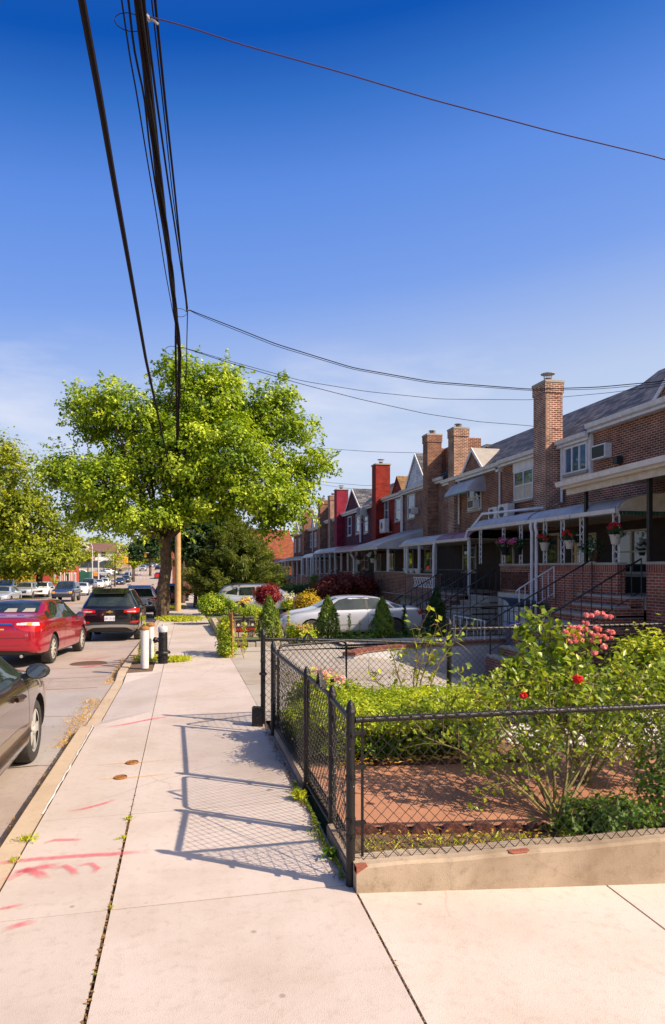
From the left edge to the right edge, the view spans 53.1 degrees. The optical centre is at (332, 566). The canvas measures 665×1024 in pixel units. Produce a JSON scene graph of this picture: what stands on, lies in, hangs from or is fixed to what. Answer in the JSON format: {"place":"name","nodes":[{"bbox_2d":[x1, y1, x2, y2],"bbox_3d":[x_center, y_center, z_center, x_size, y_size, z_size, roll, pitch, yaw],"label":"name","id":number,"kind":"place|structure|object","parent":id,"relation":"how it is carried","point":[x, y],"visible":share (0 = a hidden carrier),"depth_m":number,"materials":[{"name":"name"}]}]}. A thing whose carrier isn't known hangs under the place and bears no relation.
{"place":"outdoors","nodes":[
{"label":"outdoors","id":0,"kind":"place"},
{"bbox_2d":[0,567,171,843],"bbox_3d":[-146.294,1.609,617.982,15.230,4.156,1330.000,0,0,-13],"label":"road","id":1,"kind":"structure","parent":0,"point":[18,786],"depth_m":13.88,"materials":[{"name":"asphalt"}]},
{"bbox_2d":[0,657,50,775],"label":"parked car","id":2,"kind":"object","parent":1,"relation":"on","point":[22,703],"visible":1,"depth_m":6.44,"materials":[{"name":"grey metal"}]},
{"bbox_2d":[16,581,38,597],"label":"parked car","id":3,"kind":"object","parent":1,"relation":"on","point":[30,588],"visible":0.73,"depth_m":66.17,"materials":[{"name":"white metal"}]},
{"bbox_2d":[0,598,86,662],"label":"parked car","id":4,"kind":"object","parent":1,"relation":"on","point":[46,629],"visible":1,"depth_m":14.94,"materials":[{"name":"red metal"}]},
{"bbox_2d":[0,426,91,596],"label":"street tree","id":5,"kind":"object","parent":1,"relation":"on","point":[25,548],"visible":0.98,"depth_m":70.35,"materials":[{"name":"green plant"}]},
{"bbox_2d":[9,690,105,766],"bbox_3d":[-4.987,2.097,8.829,3.290,0.036,4.500,0,0,-13],"label":"road patch","id":6,"kind":"object","parent":1,"relation":"on","point":[61,705],"visible":0.5,"depth_m":9.10,"materials":[{"name":"asphalt"}]},
{"bbox_2d":[47,697,108,747],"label":"dry grass","id":7,"kind":"structure","parent":6,"relation":"on","point":[82,718],"depth_m":8.96,"materials":[{"name":"plant"}]},
{"bbox_2d":[51,581,80,601],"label":"parked car","id":8,"kind":"object","parent":1,"relation":"on","point":[72,589],"visible":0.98,"depth_m":58.50,"materials":[{"name":"blue metal"}]},
{"bbox_2d":[0,619,159,891],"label":"kerb","id":9,"kind":"structure","parent":1,"relation":"on","point":[29,819],"depth_m":5.87,"materials":[{"name":"concrete"}]},
{"bbox_2d":[94,541,129,586],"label":"tree","id":10,"kind":"object","parent":1,"relation":"on","point":[116,558],"visible":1,"depth_m":122.06,"materials":[{"name":"green plant"}]},
{"bbox_2d":[81,585,151,639],"bbox_3d":[-7.396,1.466,22.797,2.270,1.860,4.430,0,-1,-13],"label":"parked car","id":11,"kind":"object","parent":1,"relation":"on","point":[111,609],"visible":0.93,"depth_m":20.77,"materials":[{"name":"black paint"}]},
{"bbox_2d":[123,540,146,581],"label":"tree","id":12,"kind":"object","parent":1,"relation":"on","point":[136,551],"visible":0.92,"depth_m":143.25,"materials":[{"name":"green plant"}]},
{"bbox_2d":[127,584,156,616],"bbox_3d":[-10.195,1.790,35.542,2.270,1.719,4.422,0,-1,-13],"label":"parked car","id":13,"kind":"object","parent":1,"relation":"on","point":[145,593],"visible":0.3,"depth_m":33.59,"materials":[{"name":"grey paint"}]},
{"bbox_2d":[137,532,159,575],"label":"tree","id":14,"kind":"object","parent":1,"relation":"on","point":[152,548],"visible":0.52,"depth_m":164.11,"materials":[{"name":"green plant"}]},
{"bbox_2d":[0,594,423,1023],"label":"pavement","id":15,"kind":"structure","parent":0,"point":[234,902],"depth_m":4.02,"materials":[{"name":"concrete"}]},
{"bbox_2d":[80,795,135,1023],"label":"dry grass","id":16,"kind":"structure","parent":15,"relation":"on","point":[103,937],"depth_m":3.51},
{"bbox_2d":[127,658,163,672],"bbox_3d":[-3.945,2.061,14.285,0.670,0.062,3.000,0,0,-13],"label":"soil strip","id":17,"kind":"object","parent":15,"relation":"on","point":[135,666],"visible":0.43,"depth_m":13.46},
{"bbox_2d":[140,625,148,668],"bbox_3d":[-3.735,1.593,13.225,0.180,0.850,0.177,0,0,-13],"label":"bollard","id":18,"kind":"object","parent":17,"relation":"on","point":[144,629],"visible":1,"depth_m":13.16,"materials":[{"name":"metal"}]},
{"bbox_2d":[153,624,170,663],"bbox_3d":[-3.571,1.620,13.938,0.310,0.820,0.359,0,0,27],"label":"fire hydrant","id":19,"kind":"object","parent":15,"relation":"on","point":[163,652],"visible":1,"depth_m":13.88,"materials":[{"name":"metal"}]},
{"bbox_2d":[175,516,180,610],"bbox_3d":[-8.942,-2.743,38.477,2.200,11.014,0.360,0,0,-13],"label":"utility pole","id":20,"kind":"object","parent":15,"relation":"on","point":[178,572],"visible":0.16,"depth_m":38.34,"materials":[{"name":"brown wood"}]},
{"bbox_2d":[181,311,187,417],"bbox_3d":[-6.137,-6.527,27.093,0.114,0.870,23.049,0,0,-14],"label":"cable","id":21,"kind":"object","parent":20,"relation":"attached to","point":[186,359],"visible":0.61,"depth_m":19.57,"materials":[{"name":"black plastic"}]},
{"bbox_3d":[-3.571,-6.060,15.867,0.470,0.231,0.106,0,0,-13],"label":"cable splice","id":22,"kind":"object","parent":21,"relation":"attached to","visible":0},
{"bbox_2d":[146,10,186,311],"bbox_3d":[-1.398,-6.150,3.510,0.068,0.229,25.090,0,0,-10],"label":"cable","id":23,"kind":"object","parent":22,"relation":"attached to","point":[155,90],"visible":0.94,"depth_m":9.69,"materials":[{"name":"black plastic"}]},
{"bbox_2d":[188,309,664,388],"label":"cable","id":24,"kind":"object","parent":22,"relation":"attached to","point":[415,378],"visible":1,"depth_m":16.07,"materials":[{"name":"black plastic"}]},
{"bbox_2d":[189,310,664,390],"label":"cable","id":25,"kind":"object","parent":22,"relation":"attached to","point":[422,381],"visible":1,"depth_m":16.13,"materials":[{"name":"black plastic"}]},
{"bbox_2d":[171,518,220,606],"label":"tree","id":26,"kind":"object","parent":15,"relation":"on","point":[189,547],"visible":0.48,"depth_m":42.06,"materials":[{"name":"green plant"}]},
{"bbox_2d":[212,615,240,657],"bbox_3d":[-2.482,1.716,15.540,0.633,1.178,1.681,0,0,-13],"label":"creeping plant","id":27,"kind":"object","parent":15,"relation":"on","point":[223,638],"visible":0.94,"depth_m":15.25,"materials":[{"name":"green plant"}]},
{"bbox_2d":[259,724,343,880],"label":"leaf litter","id":28,"kind":"object","parent":15,"relation":"on","point":[305,805],"visible":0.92,"depth_m":5.96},
{"bbox_2d":[290,779,345,878],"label":"grass","id":29,"kind":"structure","parent":15,"relation":"on","point":[320,830],"depth_m":4.87,"materials":[{"name":"green plant"}]},
{"bbox_3d":[1.462,-2.950,-8.894,0.380,10.200,0.380,0,0,-13],"label":"utility pole","id":30,"kind":"object","parent":15,"relation":"on","visible":0},
{"bbox_2d":[127,0,172,289],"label":"cable","id":31,"kind":"object","parent":30,"relation":"attached to","point":[132,36],"visible":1,"depth_m":7.41,"materials":[{"name":"black plastic"}]},
{"bbox_2d":[151,0,186,295],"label":"cable","id":32,"kind":"object","parent":30,"relation":"attached to","point":[164,115],"visible":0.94,"depth_m":8.95,"materials":[{"name":"black plastic"}]},
{"bbox_2d":[154,0,187,308],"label":"cable","id":33,"kind":"object","parent":30,"relation":"attached to","point":[162,72],"visible":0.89,"depth_m":9.22,"materials":[{"name":"black plastic"}]},
{"bbox_2d":[23,565,504,835],"bbox_3d":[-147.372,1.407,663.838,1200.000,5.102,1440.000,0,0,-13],"label":"ground","id":34,"kind":"structure","parent":0,"point":[322,820],"depth_m":17.52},
{"bbox_2d":[0,566,78,585],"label":"shop building","id":35,"kind":"structure","parent":34,"relation":"on","point":[74,577],"depth_m":101.55,"materials":[{"name":"orange glass"}]},
{"bbox_2d":[80,542,124,567],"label":"shop building","id":36,"kind":"structure","parent":34,"relation":"on","point":[98,547],"depth_m":195.19,"materials":[{"name":"white glass"}]},
{"bbox_2d":[195,591,238,616],"bbox_3d":[-4.697,1.502,27.170,1.815,1.132,1.719,0,0,-13],"label":"flowering shrub","id":37,"kind":"object","parent":34,"relation":"on","point":[207,604],"visible":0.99,"depth_m":26.75,"materials":[{"name":"green plant"}]},
{"bbox_2d":[171,530,292,591],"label":"brick building","id":38,"kind":"structure","parent":34,"relation":"on","point":[286,544],"depth_m":86.90,"materials":[{"name":"orange brick"}]},
{"bbox_2d":[172,520,293,598],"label":"pine tree","id":39,"kind":"object","parent":34,"relation":"on","point":[238,555],"visible":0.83,"depth_m":41.31,"materials":[{"name":"green plant"}]},
{"bbox_2d":[217,583,297,615],"bbox_3d":[-3.597,1.681,34.644,4.815,1.636,2.270,0,0,-13],"label":"parked car","id":40,"kind":"object","parent":34,"relation":"on","point":[236,591],"visible":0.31,"depth_m":33.69,"materials":[{"name":"silver metal"}]},
{"bbox_2d":[211,617,323,636],"bbox_3d":[-2.500,2.215,24.183,3.600,0.470,5.700,0,0,-13],"label":"raised bed","id":41,"kind":"object","parent":34,"relation":"on","point":[214,621],"visible":0.24,"depth_m":23.17,"materials":[{"name":"stone"}]},
{"bbox_2d":[231,602,263,618],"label":"daylily clump","id":42,"kind":"object","parent":41,"relation":"on","point":[249,609],"visible":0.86,"depth_m":24.64,"materials":[{"name":"green plant"}]},
{"bbox_2d":[251,582,283,607],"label":"barberry bush","id":43,"kind":"object","parent":41,"relation":"on","point":[262,593],"visible":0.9,"depth_m":25.83,"materials":[{"name":"red plant"}]},
{"bbox_2d":[274,521,305,576],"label":"row house","id":44,"kind":"structure","parent":34,"relation":"on","point":[297,544],"depth_m":74.20,"materials":[{"name":"red brick"}]},
{"bbox_2d":[284,507,327,586],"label":"row house","id":45,"kind":"structure","parent":34,"relation":"on","point":[309,537],"depth_m":65.77,"materials":[{"name":"red brick"}]},
{"bbox_2d":[292,589,322,608],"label":"golden shrub","id":46,"kind":"object","parent":34,"relation":"on","point":[304,600],"visible":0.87,"depth_m":27.13,"materials":[{"name":"yellow plant"}]},
{"bbox_2d":[274,729,345,872],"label":"fence kerb","id":47,"kind":"structure","parent":34,"relation":"on","point":[333,838],"depth_m":5.87,"materials":[{"name":"concrete"}]},
{"bbox_2d":[270,641,309,792],"bbox_3d":[-0.454,1.415,6.753,0.068,1.110,2.048,0,0,-14],"label":"chain link fence","id":48,"kind":"object","parent":47,"relation":"on","point":[305,674],"visible":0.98,"depth_m":6.68,"materials":[{"name":"metal"}]},
{"bbox_2d":[276,633,347,726],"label":"garden gate","id":49,"kind":"structure","parent":48,"relation":"attached to","point":[312,643],"depth_m":8.05,"materials":[{"name":"metal"}]},
{"bbox_2d":[328,685,345,847],"bbox_3d":[0.046,1.417,4.499,0.068,1.105,0.787,0,0,-8],"label":"chain link fence","id":50,"kind":"object","parent":47,"relation":"on","point":[333,703],"visible":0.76,"depth_m":4.75,"materials":[{"name":"metal"}]},
{"bbox_2d":[306,670,328,821],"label":"garden gate","id":51,"kind":"structure","parent":50,"relation":"attached to","point":[319,682],"depth_m":5.39,"materials":[{"name":"metal"}]},
{"bbox_2d":[297,493,339,585],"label":"row house","id":52,"kind":"structure","parent":34,"relation":"on","point":[326,528],"depth_m":57.30,"materials":[{"name":"red brick"}]},
{"bbox_2d":[310,567,380,599],"bbox_3d":[0.683,1.279,34.116,4.216,2.560,2.818,0,0,-26],"label":"red maple","id":53,"kind":"object","parent":34,"relation":"on","point":[341,583],"visible":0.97,"depth_m":33.32,"materials":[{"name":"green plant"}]},
{"bbox_2d":[280,595,421,635],"bbox_3d":[0.553,1.667,22.658,4.835,1.405,2.210,0,0,-13],"label":"parked car","id":54,"kind":"object","parent":34,"relation":"on","point":[361,608],"visible":0.58,"depth_m":21.89,"materials":[{"name":"silver metal"}]},
{"bbox_2d":[312,483,393,594],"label":"row house","id":55,"kind":"structure","parent":34,"relation":"on","point":[352,519],"depth_m":50.01,"materials":[{"name":"brick"}]},
{"bbox_2d":[333,459,407,575],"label":"row house","id":56,"kind":"structure","parent":34,"relation":"on","point":[387,513],"depth_m":41.91,"materials":[{"name":"brick"}]},
{"bbox_2d":[351,430,490,603],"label":"row house","id":57,"kind":"structure","parent":34,"relation":"on","point":[423,492],"depth_m":33.59,"materials":[{"name":"brick"}]},
{"bbox_2d":[342,638,505,684],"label":"retaining wall","id":58,"kind":"structure","parent":34,"relation":"on","point":[380,651],"depth_m":16.60,"materials":[{"name":"concrete"}]},
{"bbox_2d":[446,604,543,636],"bbox_3d":[4.269,1.451,17.302,3.041,0.897,0.040,0,0,-21],"label":"iron railing","id":59,"kind":"object","parent":58,"relation":"on","point":[482,607],"visible":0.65,"depth_m":17.14,"materials":[{"name":"metal"}]},
{"bbox_2d":[387,423,533,629],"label":"row house","id":60,"kind":"structure","parent":34,"relation":"on","point":[471,482],"depth_m":28.56,"materials":[{"name":"red brick"}]},
{"bbox_2d":[461,544,476,572],"bbox_3d":[6.090,-0.380,29.624,0.110,1.340,1.520,0,0,-13],"label":"window","id":61,"kind":"structure","parent":60,"relation":"in","point":[474,546],"depth_m":29.44,"materials":[{"name":"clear glass"}]},
{"bbox_2d":[353,828,664,895],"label":"garden wall","id":62,"kind":"structure","parent":34,"relation":"on","point":[627,859],"depth_m":4.22,"materials":[{"name":"concrete"}]},
{"bbox_2d":[345,700,664,886],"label":"chain link fence","id":63,"kind":"object","parent":62,"relation":"on","point":[351,733],"visible":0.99,"depth_m":4.22,"materials":[{"name":"metal"}]},
{"bbox_2d":[418,372,640,634],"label":"row house","id":64,"kind":"structure","parent":34,"relation":"on","point":[539,464],"depth_m":22.32,"materials":[{"name":"red brick"}]},
{"bbox_2d":[512,467,532,503],"bbox_3d":[7.118,-3.005,24.807,0.110,1.190,1.570,0,0,-13],"label":"window","id":65,"kind":"structure","parent":64,"relation":"in","point":[523,480],"depth_m":24.78,"materials":[{"name":"white glass"}]},
{"bbox_2d":[544,533,559,562],"bbox_3d":[7.567,-0.090,22.986,0.058,2.120,1.040,0,0,-13],"label":"door","id":66,"kind":"structure","parent":64,"relation":"in","point":[553,553],"depth_m":22.80,"materials":[{"name":"glass"}]},
{"bbox_2d":[562,441,588,477],"bbox_3d":[7.808,-3.425,21.375,0.110,0.970,1.370,0,0,-13],"label":"window","id":67,"kind":"structure","parent":64,"relation":"in","point":[575,456],"depth_m":21.35,"materials":[{"name":"white glass"}]},
{"bbox_2d":[571,533,596,562],"bbox_3d":[7.995,-0.425,21.135,0.070,1.250,1.300,0,0,-13],"label":"window","id":68,"kind":"structure","parent":64,"relation":"in","point":[575,551],"depth_m":21.44,"materials":[{"name":"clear glass"}]},
{"bbox_2d":[453,368,664,697],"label":"row house","id":69,"kind":"structure","parent":34,"relation":"on","point":[629,428],"depth_m":17.91,"materials":[{"name":"red brick"}]},
{"bbox_2d":[579,536,605,561],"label":"potted plant","id":70,"kind":"object","parent":69,"relation":"on","point":[593,555],"visible":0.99,"depth_m":16.74,"materials":[{"name":"green plant"}]},
{"bbox_2d":[603,506,625,543],"bbox_3d":[6.668,-0.980,15.655,0.470,0.900,0.530,0,0,37],"label":"hanging basket","id":71,"kind":"object","parent":69,"relation":"hanging from","point":[616,536],"visible":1,"depth_m":15.57,"materials":[{"name":"beige plastic"}]},
{"bbox_2d":[614,528,645,576],"bbox_3d":[8.474,-0.380,18.885,0.110,1.340,1.620,0,0,-13],"label":"door","id":72,"kind":"structure","parent":69,"relation":"in","point":[632,545],"depth_m":18.81,"materials":[{"name":"white glass"}]},
{"bbox_2d":[555,455,664,689],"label":"row house","id":73,"kind":"structure","parent":34,"relation":"on","point":[649,471],"depth_m":14.66,"materials":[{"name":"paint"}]},
{"bbox_2d":[150,16,664,159],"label":"cable","id":74,"kind":"object","parent":73,"relation":"attached to","point":[397,88],"visible":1,"depth_m":8.04,"materials":[{"name":"black plastic"}]},
{"bbox_3d":[4.776,2.890,9.634,6.900,1.920,0.140,0,0,-13],"label":"garden wall","id":75,"kind":"object","parent":34,"relation":"on","visible":0},
{"bbox_2d":[259,619,664,723],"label":"chain link fence","id":76,"kind":"object","parent":75,"relation":"on","point":[263,673],"visible":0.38,"depth_m":8.77,"materials":[{"name":"metal"}]},
{"bbox_2d":[276,665,345,723],"bbox_3d":[-0.255,1.520,7.521,0.736,0.888,0.934,0,0,-13],"label":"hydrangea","id":77,"kind":"object","parent":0,"point":[328,684],"depth_m":7.30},
{"bbox_2d":[234,643,405,651],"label":"driveway","id":78,"kind":"structure","parent":0,"point":[295,647],"depth_m":17.01,"materials":[{"name":"concrete"}]},
{"bbox_2d":[0,0,664,544],"label":"sky","id":79,"kind":"structure","parent":0,"point":[334,216],"materials":[{"name":"blue"}]},
{"bbox_2d":[235,634,455,644],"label":"garden soil","id":80,"kind":"structure","parent":0,"point":[240,641],"depth_m":18.59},
{"bbox_2d":[252,595,283,640],"bbox_3d":[-1.712,1.431,18.343,0.894,1.338,0.914,0,0,29],"label":"cypress","id":81,"kind":"object","parent":80,"relation":"on","point":[269,611],"visible":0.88,"depth_m":18.20,"materials":[{"name":"green plant"}]},
{"bbox_2d":[284,622,318,642],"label":"hydrangea","id":82,"kind":"object","parent":80,"relation":"on","point":[292,631],"depth_m":17.68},
{"bbox_2d":[313,595,341,637],"bbox_3d":[-0.137,1.430,18.744,0.870,1.299,0.802,0,0,20],"label":"cypress","id":83,"kind":"object","parent":80,"relation":"on","point":[328,613],"visible":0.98,"depth_m":18.56,"materials":[{"name":"green plant"}]},
{"bbox_2d":[271,627,438,641],"bbox_3d":[0.708,2.027,18.539,4.878,0.614,0.923,0,0,-13],"label":"ground cover","id":84,"kind":"object","parent":80,"relation":"on","point":[399,634],"visible":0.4,"depth_m":18.68,"materials":[{"name":"green plant"}]},
{"bbox_2d":[368,596,395,636],"bbox_3d":[1.454,1.457,19.044,0.867,1.245,0.773,0,0,-13],"label":"cypress","id":85,"kind":"object","parent":80,"relation":"on","point":[382,611],"visible":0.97,"depth_m":18.91,"materials":[{"name":"green plant"}]},
{"bbox_2d":[423,586,447,636],"bbox_3d":[3.041,1.326,19.396,0.776,1.548,0.731,0,0,-13],"label":"cypress","id":86,"kind":"object","parent":80,"relation":"on","point":[438,602],"visible":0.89,"depth_m":19.30,"materials":[{"name":"green plant"}]},
{"bbox_2d":[230,649,517,720],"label":"driveway","id":87,"kind":"structure","parent":0,"point":[249,663],"depth_m":13.52,"materials":[{"name":"concrete"}]},
{"bbox_2d":[240,670,408,683],"bbox_3d":[-0.166,1.991,12.050,2.900,0.032,1.200,0,0,-13],"label":"driveway strip","id":88,"kind":"object","parent":87,"relation":"on","point":[252,678],"visible":0.5,"depth_m":12.02,"materials":[{"name":"concrete"}]},
{"bbox_2d":[340,636,504,643],"bbox_3d":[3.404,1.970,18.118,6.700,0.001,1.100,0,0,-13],"label":"fence rail","id":89,"kind":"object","parent":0,"point":[444,638],"depth_m":18.24,"materials":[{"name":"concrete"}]},
{"bbox_2d":[279,697,664,853],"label":"garden soil","id":90,"kind":"structure","parent":0,"point":[406,843],"depth_m":5.51,"materials":[{"name":"soil"}]},
{"bbox_2d":[278,681,508,763],"bbox_3d":[0.725,1.567,6.869,2.561,0.741,1.592,0,0,-13],"label":"yew bush","id":91,"kind":"object","parent":90,"relation":"on","point":[376,702],"visible":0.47,"depth_m":6.48,"materials":[{"name":"green plant"}]},
{"bbox_2d":[352,605,476,690],"bbox_3d":[1.008,1.153,7.956,1.642,1.412,0.646,0,0,-13],"label":"rose bush","id":92,"kind":"object","parent":90,"relation":"on","point":[416,672],"visible":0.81,"depth_m":7.91,"materials":[{"name":"green plant"}]},
{"bbox_2d":[355,829,602,851],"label":"grass","id":93,"kind":"structure","parent":90,"relation":"on","point":[455,840],"depth_m":4.46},
{"bbox_2d":[449,684,524,749],"bbox_3d":[1.530,1.538,6.798,0.815,0.742,0.668,0,0,-13],"label":"golden shrub","id":94,"kind":"object","parent":90,"relation":"on","point":[482,697],"visible":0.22,"depth_m":6.71,"materials":[{"name":"plant"}]},
{"bbox_2d":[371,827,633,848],"bbox_3d":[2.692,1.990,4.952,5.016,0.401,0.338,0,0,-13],"label":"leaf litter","id":95,"kind":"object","parent":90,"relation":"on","point":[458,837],"visible":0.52,"depth_m":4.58,"materials":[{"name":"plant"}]},
{"bbox_2d":[394,639,664,821],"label":"rose bush","id":96,"kind":"object","parent":90,"relation":"on","point":[577,678],"visible":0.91,"depth_m":5.29,"materials":[{"name":"green plant"}]},
{"bbox_2d":[505,644,614,718],"bbox_3d":[2.828,1.428,8.139,1.437,1.060,1.149,0,0,-35],"label":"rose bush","id":97,"kind":"object","parent":90,"relation":"on","point":[548,663],"visible":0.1,"depth_m":8.02,"materials":[{"name":"green plant"}]},
{"bbox_2d":[494,697,664,749],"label":"flowers","id":98,"kind":"object","parent":90,"relation":"on","point":[527,728],"visible":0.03,"depth_m":7.52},
{"bbox_2d":[499,605,664,784],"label":"rose bush","id":99,"kind":"object","parent":90,"relation":"on","point":[579,642],"visible":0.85,"depth_m":5.95,"materials":[{"name":"green plant"}]},
{"bbox_2d":[529,786,664,836],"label":"plant","id":100,"kind":"object","parent":90,"relation":"on","point":[600,822],"visible":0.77,"depth_m":4.75,"materials":[{"name":"green plant"}]},
{"bbox_2d":[574,656,664,773],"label":"rose bush","id":101,"kind":"object","parent":90,"relation":"on","point":[661,724],"visible":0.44,"depth_m":5.88,"materials":[{"name":"green plant"}]},
{"bbox_2d":[597,614,664,700],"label":"shrub","id":102,"kind":"object","parent":90,"relation":"on","point":[640,644],"visible":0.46,"depth_m":9.02,"materials":[{"name":"green plant"}]},
{"bbox_2d":[619,729,664,827],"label":"shrub","id":103,"kind":"object","parent":90,"relation":"on","point":[657,777],"visible":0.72,"depth_m":5.11,"materials":[{"name":"green plant"}]},
{"bbox_2d":[311,760,664,826],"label":"garden path","id":104,"kind":"structure","parent":0,"point":[405,780],"depth_m":5.59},
{"bbox_2d":[336,740,534,765],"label":"leaf litter","id":105,"kind":"object","parent":104,"relation":"on","point":[397,759],"visible":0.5,"depth_m":6.28,"materials":[{"name":"plant"}]},
{"bbox_2d":[358,884,664,1023],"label":"pavement","id":106,"kind":"structure","parent":0,"point":[575,955],"depth_m":3.46,"materials":[{"name":"concrete"}]},
{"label":"soil strip","id":107,"kind":"structure","parent":0,"visible":0},
{"bbox_2d":[21,344,342,620],"bbox_3d":[-6.429,-3.860,30.530,14.526,12.915,7.931,0,0,-13],"label":"street tree","id":108,"kind":"object","parent":107,"relation":"on","point":[212,421],"visible":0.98,"depth_m":29.49,"materials":[{"name":"green plant"}]},
{"bbox_2d":[78,0,168,465],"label":"cable","id":109,"kind":"object","parent":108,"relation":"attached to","point":[83,9],"visible":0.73,"depth_m":6.57,"materials":[{"name":"black plastic"}]},
{"bbox_2d":[121,0,176,399],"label":"cable","id":110,"kind":"object","parent":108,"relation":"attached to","point":[149,173],"visible":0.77,"depth_m":8.04,"materials":[{"name":"black plastic"}]},
{"bbox_2d":[134,0,181,451],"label":"cable","id":111,"kind":"object","parent":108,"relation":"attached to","point":[141,31],"visible":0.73,"depth_m":8.06,"materials":[{"name":"black plastic"}]},
{"bbox_2d":[144,0,176,449],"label":"cable","id":112,"kind":"object","parent":111,"relation":"attached to","point":[147,36],"visible":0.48,"depth_m":7.27,"materials":[{"name":"black plastic"}]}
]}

